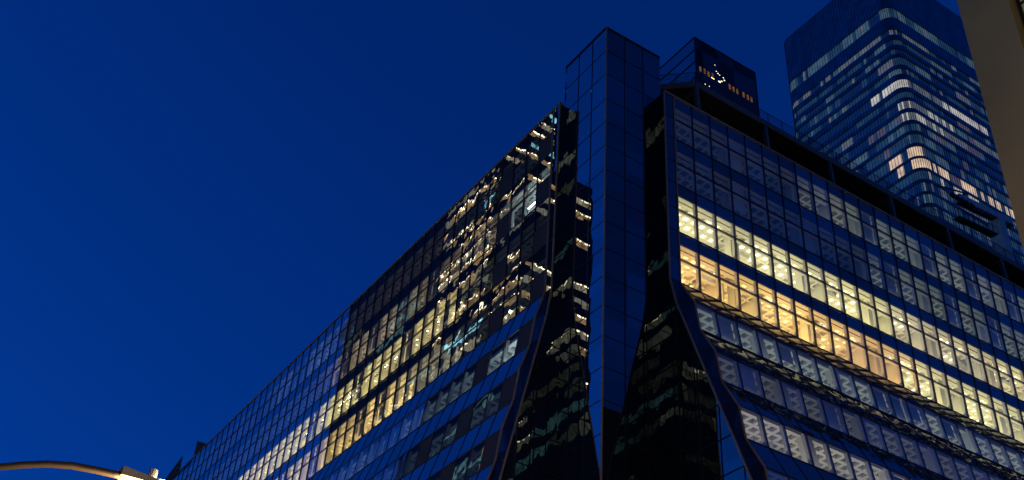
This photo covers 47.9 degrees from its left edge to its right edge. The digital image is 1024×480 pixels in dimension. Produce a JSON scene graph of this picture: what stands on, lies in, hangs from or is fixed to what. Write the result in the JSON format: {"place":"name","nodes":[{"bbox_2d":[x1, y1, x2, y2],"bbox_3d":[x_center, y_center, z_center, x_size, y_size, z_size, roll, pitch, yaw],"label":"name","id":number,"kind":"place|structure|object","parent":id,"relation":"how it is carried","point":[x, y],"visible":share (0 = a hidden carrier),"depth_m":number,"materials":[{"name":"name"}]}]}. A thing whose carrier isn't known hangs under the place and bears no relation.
{"place":"outdoors","nodes":[
{"label":"outdoors","id":0,"kind":"place"},
{"bbox_2d":[0,0,960,479],"label":"sky","id":1,"kind":"structure","parent":0,"point":[193,192],"materials":[{"name":"blue"}]},
{"label":"ground","id":2,"kind":"structure","parent":0,"visible":0},
{"bbox_2d":[784,0,1023,265],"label":"skyscraper","id":3,"kind":"structure","parent":2,"relation":"on","point":[889,91],"depth_m":324.96,"materials":[{"name":"blue glass"}]},
{"bbox_3d":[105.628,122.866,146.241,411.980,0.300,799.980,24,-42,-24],"label":"pavement","id":4,"kind":"structure","parent":0,"visible":0},
{"bbox_2d":[0,460,161,479],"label":"street lamp","id":5,"kind":"object","parent":4,"relation":"on","point":[125,473],"visible":1,"depth_m":12.36,"materials":[{"name":"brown metal"}]},
{"bbox_2d":[165,27,1023,479],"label":"office building","id":6,"kind":"structure","parent":4,"relation":"on","point":[631,261],"depth_m":86.65,"materials":[{"name":"blue glass"}]},
{"bbox_2d":[477,310,482,344],"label":"window","id":7,"kind":"structure","parent":6,"relation":"in","point":[481,312],"depth_m":86.93,"materials":[{"name":"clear glass"}]},
{"bbox_2d":[492,300,495,311],"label":"window","id":8,"kind":"structure","parent":6,"relation":"in","point":[493,304],"depth_m":86.45,"materials":[{"name":"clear glass"}]},
{"bbox_2d":[503,289,508,324],"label":"window","id":9,"kind":"structure","parent":6,"relation":"in","point":[507,291],"depth_m":84.46,"materials":[{"name":"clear glass"}]},
{"bbox_2d":[507,242,511,274],"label":"window","id":10,"kind":"structure","parent":6,"relation":"in","point":[510,244],"depth_m":87.10,"materials":[{"name":"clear glass"}]},
{"bbox_2d":[517,277,522,313],"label":"window","id":11,"kind":"structure","parent":6,"relation":"in","point":[521,279],"depth_m":83.23,"materials":[{"name":"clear glass"}]},
{"bbox_2d":[521,240,524,264],"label":"window","id":12,"kind":"structure","parent":6,"relation":"in","point":[523,247],"depth_m":85.62,"materials":[{"name":"black glass"}]},
{"bbox_2d":[521,210,539,241],"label":"window","id":13,"kind":"structure","parent":6,"relation":"in","point":[528,222],"depth_m":86.19,"materials":[{"name":"black glass"}]},
{"bbox_2d":[524,165,541,196],"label":"window","id":14,"kind":"structure","parent":6,"relation":"in","point":[531,178],"depth_m":88.86,"materials":[{"name":"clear glass"}]},
{"bbox_2d":[533,266,536,278],"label":"window","id":15,"kind":"structure","parent":6,"relation":"in","point":[535,268],"depth_m":82.74,"materials":[{"name":"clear glass"}]},
{"bbox_2d":[533,249,540,264],"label":"window","id":16,"kind":"structure","parent":6,"relation":"in","point":[535,255],"depth_m":83.11,"materials":[{"name":"black glass"}]},
{"bbox_2d":[535,198,547,223],"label":"window","id":17,"kind":"structure","parent":6,"relation":"in","point":[539,209],"depth_m":85.51,"materials":[{"name":"black glass"}]},
{"bbox_2d":[688,116,691,146],"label":"window","id":18,"kind":"structure","parent":6,"relation":"in","point":[689,118],"depth_m":87.70,"materials":[{"name":"blue glass"}]},
{"bbox_2d":[690,159,694,191],"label":"window","id":19,"kind":"structure","parent":6,"relation":"in","point":[692,176],"depth_m":85.04,"materials":[{"name":"glass"}]},
{"bbox_2d":[693,204,696,239],"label":"window","id":20,"kind":"structure","parent":6,"relation":"in","point":[694,210],"depth_m":82.32,"materials":[{"name":"glass"}]},
{"bbox_2d":[695,253,699,290],"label":"window","id":21,"kind":"structure","parent":6,"relation":"in","point":[696,255],"depth_m":79.68,"materials":[{"name":"glass"}]},
{"bbox_2d":[706,126,710,156],"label":"window","id":22,"kind":"structure","parent":6,"relation":"in","point":[707,128],"depth_m":88.47,"materials":[{"name":"glass"}]},
{"bbox_2d":[709,169,713,201],"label":"window","id":23,"kind":"structure","parent":6,"relation":"in","point":[710,171],"depth_m":85.79,"materials":[{"name":"glass"}]},
{"bbox_2d":[712,214,716,248],"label":"window","id":24,"kind":"structure","parent":6,"relation":"in","point":[713,218],"depth_m":83.07,"materials":[{"name":"glass"}]},
{"bbox_2d":[715,262,719,299],"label":"window","id":25,"kind":"structure","parent":6,"relation":"in","point":[716,265],"depth_m":80.41,"materials":[{"name":"glass"}]},
{"bbox_2d":[724,136,728,167],"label":"window","id":26,"kind":"structure","parent":6,"relation":"in","point":[725,138],"depth_m":89.23,"materials":[{"name":"glass"}]},
{"bbox_2d":[727,178,731,210],"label":"window","id":27,"kind":"structure","parent":6,"relation":"in","point":[728,180],"depth_m":86.54,"materials":[{"name":"glass"}]},
{"bbox_2d":[730,223,735,258],"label":"window","id":28,"kind":"structure","parent":6,"relation":"in","point":[732,230],"depth_m":83.80,"materials":[{"name":"glass"}]},
{"bbox_2d":[734,272,739,309],"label":"window","id":29,"kind":"structure","parent":6,"relation":"in","point":[735,274],"depth_m":81.20,"materials":[{"name":"glass"}]},
{"bbox_2d":[733,361,742,388],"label":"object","id":30,"kind":"structure","parent":6,"relation":"in","point":[735,365],"depth_m":71.69,"materials":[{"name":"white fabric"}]},
{"bbox_2d":[741,145,746,175],"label":"window","id":31,"kind":"structure","parent":6,"relation":"in","point":[743,153],"depth_m":89.90,"materials":[{"name":"glass"}]},
{"bbox_2d":[745,188,749,219],"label":"window","id":32,"kind":"structure","parent":6,"relation":"in","point":[746,190],"depth_m":87.30,"materials":[{"name":"glass"}]},
{"bbox_2d":[749,233,754,267],"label":"window","id":33,"kind":"structure","parent":6,"relation":"in","point":[750,235],"depth_m":84.60,"materials":[{"name":"glass"}]},
{"bbox_2d":[753,281,758,318],"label":"window","id":34,"kind":"structure","parent":6,"relation":"in","point":[754,283],"depth_m":81.88,"materials":[{"name":"glass"}]},
{"bbox_2d":[754,371,763,397],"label":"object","id":35,"kind":"structure","parent":6,"relation":"in","point":[757,377],"depth_m":72.42,"materials":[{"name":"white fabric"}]},
{"bbox_2d":[759,154,763,184],"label":"window","id":36,"kind":"structure","parent":6,"relation":"in","point":[760,161],"depth_m":90.70,"materials":[{"name":"glass"}]},
{"bbox_2d":[757,416,767,445],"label":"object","id":37,"kind":"structure","parent":6,"relation":"in","point":[759,420],"depth_m":67.71,"materials":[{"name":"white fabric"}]},
{"bbox_2d":[763,197,767,228],"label":"window","id":38,"kind":"structure","parent":6,"relation":"in","point":[764,201],"depth_m":88.02,"materials":[{"name":"glass"}]},
{"bbox_2d":[767,242,772,276],"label":"window","id":39,"kind":"structure","parent":6,"relation":"in","point":[768,244],"depth_m":85.30,"materials":[{"name":"glass"}]},
{"bbox_2d":[772,290,777,326],"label":"window","id":40,"kind":"structure","parent":6,"relation":"in","point":[773,293],"depth_m":82.64,"materials":[{"name":"glass"}]},
{"bbox_2d":[775,164,780,193],"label":"window","id":41,"kind":"structure","parent":6,"relation":"in","point":[777,171],"depth_m":91.45,"materials":[{"name":"glass"}]},
{"bbox_2d":[780,206,785,238],"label":"window","id":42,"kind":"structure","parent":6,"relation":"in","point":[781,208],"depth_m":88.75,"materials":[{"name":"glass"}]},
{"bbox_2d":[779,425,790,455],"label":"window","id":43,"kind":"structure","parent":6,"relation":"in","point":[782,431],"depth_m":68.50,"materials":[{"name":"glass"}]},
{"bbox_2d":[785,251,790,287],"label":"window","id":44,"kind":"structure","parent":6,"relation":"in","point":[786,253],"depth_m":86.05,"materials":[{"name":"glass"}]},
{"bbox_2d":[790,299,796,335],"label":"window","id":45,"kind":"structure","parent":6,"relation":"in","point":[791,301],"depth_m":83.41,"materials":[{"name":"glass"}]},
{"bbox_2d":[792,173,797,202],"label":"window","id":46,"kind":"structure","parent":6,"relation":"in","point":[793,175],"depth_m":92.17,"materials":[{"name":"glass"}]},
{"bbox_2d":[797,215,802,246],"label":"window","id":47,"kind":"structure","parent":6,"relation":"in","point":[798,217],"depth_m":89.49,"materials":[{"name":"glass"}]},
{"bbox_2d":[802,260,808,294],"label":"window","id":48,"kind":"structure","parent":6,"relation":"in","point":[804,266],"depth_m":86.80,"materials":[{"name":"glass"}]},
{"bbox_2d":[801,435,812,464],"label":"window","id":49,"kind":"structure","parent":6,"relation":"in","point":[804,440],"depth_m":69.25,"materials":[{"name":"glass"}]},
{"bbox_2d":[808,308,814,344],"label":"window","id":50,"kind":"structure","parent":6,"relation":"in","point":[809,310],"depth_m":84.15,"materials":[{"name":"glass"}]},
{"bbox_2d":[808,182,814,214],"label":"window","id":51,"kind":"structure","parent":6,"relation":"in","point":[809,184],"depth_m":92.96,"materials":[{"name":"glass"}]},
{"bbox_2d":[814,224,819,255],"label":"window","id":52,"kind":"structure","parent":6,"relation":"in","point":[815,227],"depth_m":90.23,"materials":[{"name":"glass"}]},
{"bbox_2d":[819,269,826,303],"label":"window","id":53,"kind":"structure","parent":6,"relation":"in","point":[821,273],"depth_m":87.54,"materials":[{"name":"glass"}]},
{"bbox_2d":[824,191,830,222],"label":"window","id":54,"kind":"structure","parent":6,"relation":"in","point":[826,197],"depth_m":93.67,"materials":[{"name":"glass"}]},
{"bbox_2d":[823,444,834,473],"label":"window","id":55,"kind":"structure","parent":6,"relation":"in","point":[827,454],"depth_m":69.97,"materials":[{"name":"clear glass"}]},
{"bbox_2d":[826,317,832,352],"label":"window","id":56,"kind":"structure","parent":6,"relation":"in","point":[827,318],"depth_m":84.91,"materials":[{"name":"clear glass"}]},
{"bbox_2d":[830,233,836,264],"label":"window","id":57,"kind":"structure","parent":6,"relation":"in","point":[831,235],"depth_m":91.03,"materials":[{"name":"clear glass"}]},
{"bbox_2d":[836,277,843,311],"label":"window","id":58,"kind":"structure","parent":6,"relation":"in","point":[838,282],"depth_m":88.29,"materials":[{"name":"clear glass"}]},
{"bbox_2d":[840,199,846,230],"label":"window","id":59,"kind":"structure","parent":6,"relation":"in","point":[841,201],"depth_m":94.45,"materials":[{"name":"clear glass"}]},
{"bbox_2d":[843,325,850,361],"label":"window","id":60,"kind":"structure","parent":6,"relation":"in","point":[844,327],"depth_m":85.62,"materials":[{"name":"clear glass"}]},
{"bbox_2d":[803,367,891,414],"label":"sill plants","id":61,"kind":"object","parent":6,"relation":"on","point":[837,389],"visible":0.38,"depth_m":79.61,"materials":[{"name":"green plant"}]},
{"bbox_2d":[846,241,853,273],"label":"window","id":62,"kind":"structure","parent":6,"relation":"in","point":[848,246],"depth_m":91.72,"materials":[{"name":"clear glass"}]},
{"bbox_2d":[844,453,855,479],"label":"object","id":63,"kind":"structure","parent":6,"relation":"in","point":[848,462],"depth_m":70.76,"materials":[{"name":"glass"}]},
{"bbox_2d":[853,286,860,319],"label":"window","id":64,"kind":"structure","parent":6,"relation":"in","point":[854,288],"depth_m":89.10,"materials":[{"name":"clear glass"}]},
{"bbox_2d":[856,208,862,237],"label":"window","id":65,"kind":"structure","parent":6,"relation":"in","point":[857,211],"depth_m":95.15,"materials":[{"name":"clear glass"}]},
{"bbox_2d":[860,333,867,369],"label":"window","id":66,"kind":"structure","parent":6,"relation":"in","point":[861,335],"depth_m":86.38,"materials":[{"name":"clear glass"}]},
{"bbox_2d":[862,250,869,283],"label":"window","id":67,"kind":"structure","parent":6,"relation":"in","point":[864,255],"depth_m":92.49,"materials":[{"name":"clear glass"}]},
{"bbox_2d":[865,461,873,479],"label":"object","id":68,"kind":"structure","parent":6,"relation":"in","point":[867,465],"depth_m":71.73,"materials":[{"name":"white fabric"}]},
{"bbox_2d":[869,294,877,328],"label":"window","id":69,"kind":"structure","parent":6,"relation":"in","point":[871,298],"depth_m":89.82,"materials":[{"name":"glass"}]},
{"bbox_2d":[871,216,878,246],"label":"window","id":70,"kind":"structure","parent":6,"relation":"in","point":[872,218],"depth_m":95.91,"materials":[{"name":"glass"}]},
{"bbox_2d":[877,341,884,377],"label":"window","id":71,"kind":"structure","parent":6,"relation":"in","point":[878,343],"depth_m":87.15,"materials":[{"name":"glass"}]},
{"bbox_2d":[878,258,885,289],"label":"window","id":72,"kind":"structure","parent":6,"relation":"in","point":[879,260],"depth_m":93.23,"materials":[{"name":"glass"}]},
{"bbox_2d":[885,470,891,479],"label":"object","id":73,"kind":"structure","parent":6,"relation":"in","point":[887,472],"depth_m":72.70,"materials":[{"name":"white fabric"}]},
{"bbox_2d":[886,302,893,336],"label":"window","id":74,"kind":"structure","parent":6,"relation":"in","point":[887,306],"depth_m":90.52,"materials":[{"name":"glass"}]},
{"bbox_2d":[886,225,893,254],"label":"window","id":75,"kind":"structure","parent":6,"relation":"in","point":[887,226],"depth_m":96.66,"materials":[{"name":"glass"}]},
{"bbox_2d":[893,266,901,297],"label":"window","id":76,"kind":"structure","parent":6,"relation":"in","point":[895,270],"depth_m":93.99,"materials":[{"name":"glass"}]},
{"bbox_2d":[894,349,901,385],"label":"window","id":77,"kind":"structure","parent":6,"relation":"in","point":[895,353],"depth_m":87.84,"materials":[{"name":"glass"}]},
{"bbox_2d":[901,310,909,344],"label":"window","id":78,"kind":"structure","parent":6,"relation":"in","point":[903,315],"depth_m":91.30,"materials":[{"name":"glass"}]},
{"bbox_2d":[909,274,916,305],"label":"window","id":79,"kind":"structure","parent":6,"relation":"in","point":[910,277],"depth_m":94.73,"materials":[{"name":"glass"}]},
{"bbox_2d":[910,358,918,393],"label":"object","id":80,"kind":"structure","parent":6,"relation":"in","point":[911,359],"depth_m":88.62,"materials":[{"name":"white fabric"}]},
{"bbox_2d":[917,318,925,351],"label":"window","id":81,"kind":"structure","parent":6,"relation":"in","point":[918,320],"depth_m":92.06,"materials":[{"name":"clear glass"}]},
{"bbox_2d":[924,282,931,313],"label":"window","id":82,"kind":"structure","parent":6,"relation":"in","point":[925,285],"depth_m":95.45,"materials":[{"name":"clear glass"}]},
{"bbox_2d":[926,365,934,400],"label":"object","id":83,"kind":"structure","parent":6,"relation":"in","point":[927,367],"depth_m":89.36,"materials":[{"name":"white fabric"}]},
{"bbox_2d":[932,326,940,359],"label":"window","id":84,"kind":"structure","parent":6,"relation":"in","point":[934,330],"depth_m":92.78,"materials":[{"name":"clear glass"}]},
{"bbox_2d":[938,290,946,321],"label":"window","id":85,"kind":"structure","parent":6,"relation":"in","point":[940,294],"depth_m":96.19,"materials":[{"name":"clear glass"}]},
{"bbox_2d":[941,373,950,408],"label":"window","id":86,"kind":"structure","parent":6,"relation":"in","point":[943,376],"depth_m":90.10,"materials":[{"name":"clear glass"}]},
{"bbox_2d":[947,334,956,367],"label":"window","id":87,"kind":"structure","parent":6,"relation":"in","point":[949,338],"depth_m":93.53,"materials":[{"name":"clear glass"}]},
{"bbox_2d":[953,298,961,328],"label":"window","id":88,"kind":"structure","parent":6,"relation":"in","point":[954,300],"depth_m":96.97,"materials":[{"name":"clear glass"}]},
{"bbox_2d":[957,380,966,415],"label":"window","id":89,"kind":"structure","parent":6,"relation":"in","point":[958,382],"depth_m":90.85,"materials":[{"name":"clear glass"}]},
{"bbox_2d":[962,341,971,374],"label":"window","id":90,"kind":"structure","parent":6,"relation":"in","point":[964,346],"depth_m":94.28,"materials":[{"name":"clear glass"}]},
{"bbox_2d":[934,184,1017,260],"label":"roof crane","id":91,"kind":"object","parent":6,"relation":"on","point":[999,225],"visible":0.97,"depth_m":120.95,"materials":[{"name":"grey paint"}]},
{"bbox_2d":[972,388,981,422],"label":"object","id":92,"kind":"structure","parent":6,"relation":"in","point":[974,392],"depth_m":91.61,"materials":[{"name":"beige glass"}]},
{"bbox_2d":[977,349,986,382],"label":"window","id":93,"kind":"structure","parent":6,"relation":"in","point":[978,351],"depth_m":95.03,"materials":[{"name":"glass"}]},
{"bbox_2d":[987,395,997,430],"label":"window","id":94,"kind":"structure","parent":6,"relation":"in","point":[988,397],"depth_m":92.36,"materials":[{"name":"glass"}]},
{"bbox_2d":[991,356,1000,388],"label":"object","id":95,"kind":"structure","parent":6,"relation":"in","point":[993,360],"depth_m":95.77,"materials":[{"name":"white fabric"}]},
{"bbox_2d":[1002,402,1012,437],"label":"window","id":96,"kind":"structure","parent":6,"relation":"in","point":[1003,404],"depth_m":93.09,"materials":[{"name":"glass"}]},
{"bbox_2d":[1005,363,1015,396],"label":"window","id":97,"kind":"structure","parent":6,"relation":"in","point":[1007,367],"depth_m":96.54,"materials":[{"name":"glass"}]},
{"bbox_2d":[1016,409,1023,440],"label":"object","id":98,"kind":"structure","parent":6,"relation":"in","point":[1018,413],"depth_m":94.10,"materials":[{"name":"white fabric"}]},
{"bbox_2d":[957,0,1023,250],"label":"stone building","id":99,"kind":"structure","parent":4,"relation":"on","point":[994,31],"depth_m":40.34,"materials":[{"name":"beige stone"}]},
{"bbox_2d":[1017,0,1023,22],"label":"window","id":100,"kind":"structure","parent":99,"relation":"in","point":[1020,2],"depth_m":41.47,"materials":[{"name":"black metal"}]}
]}

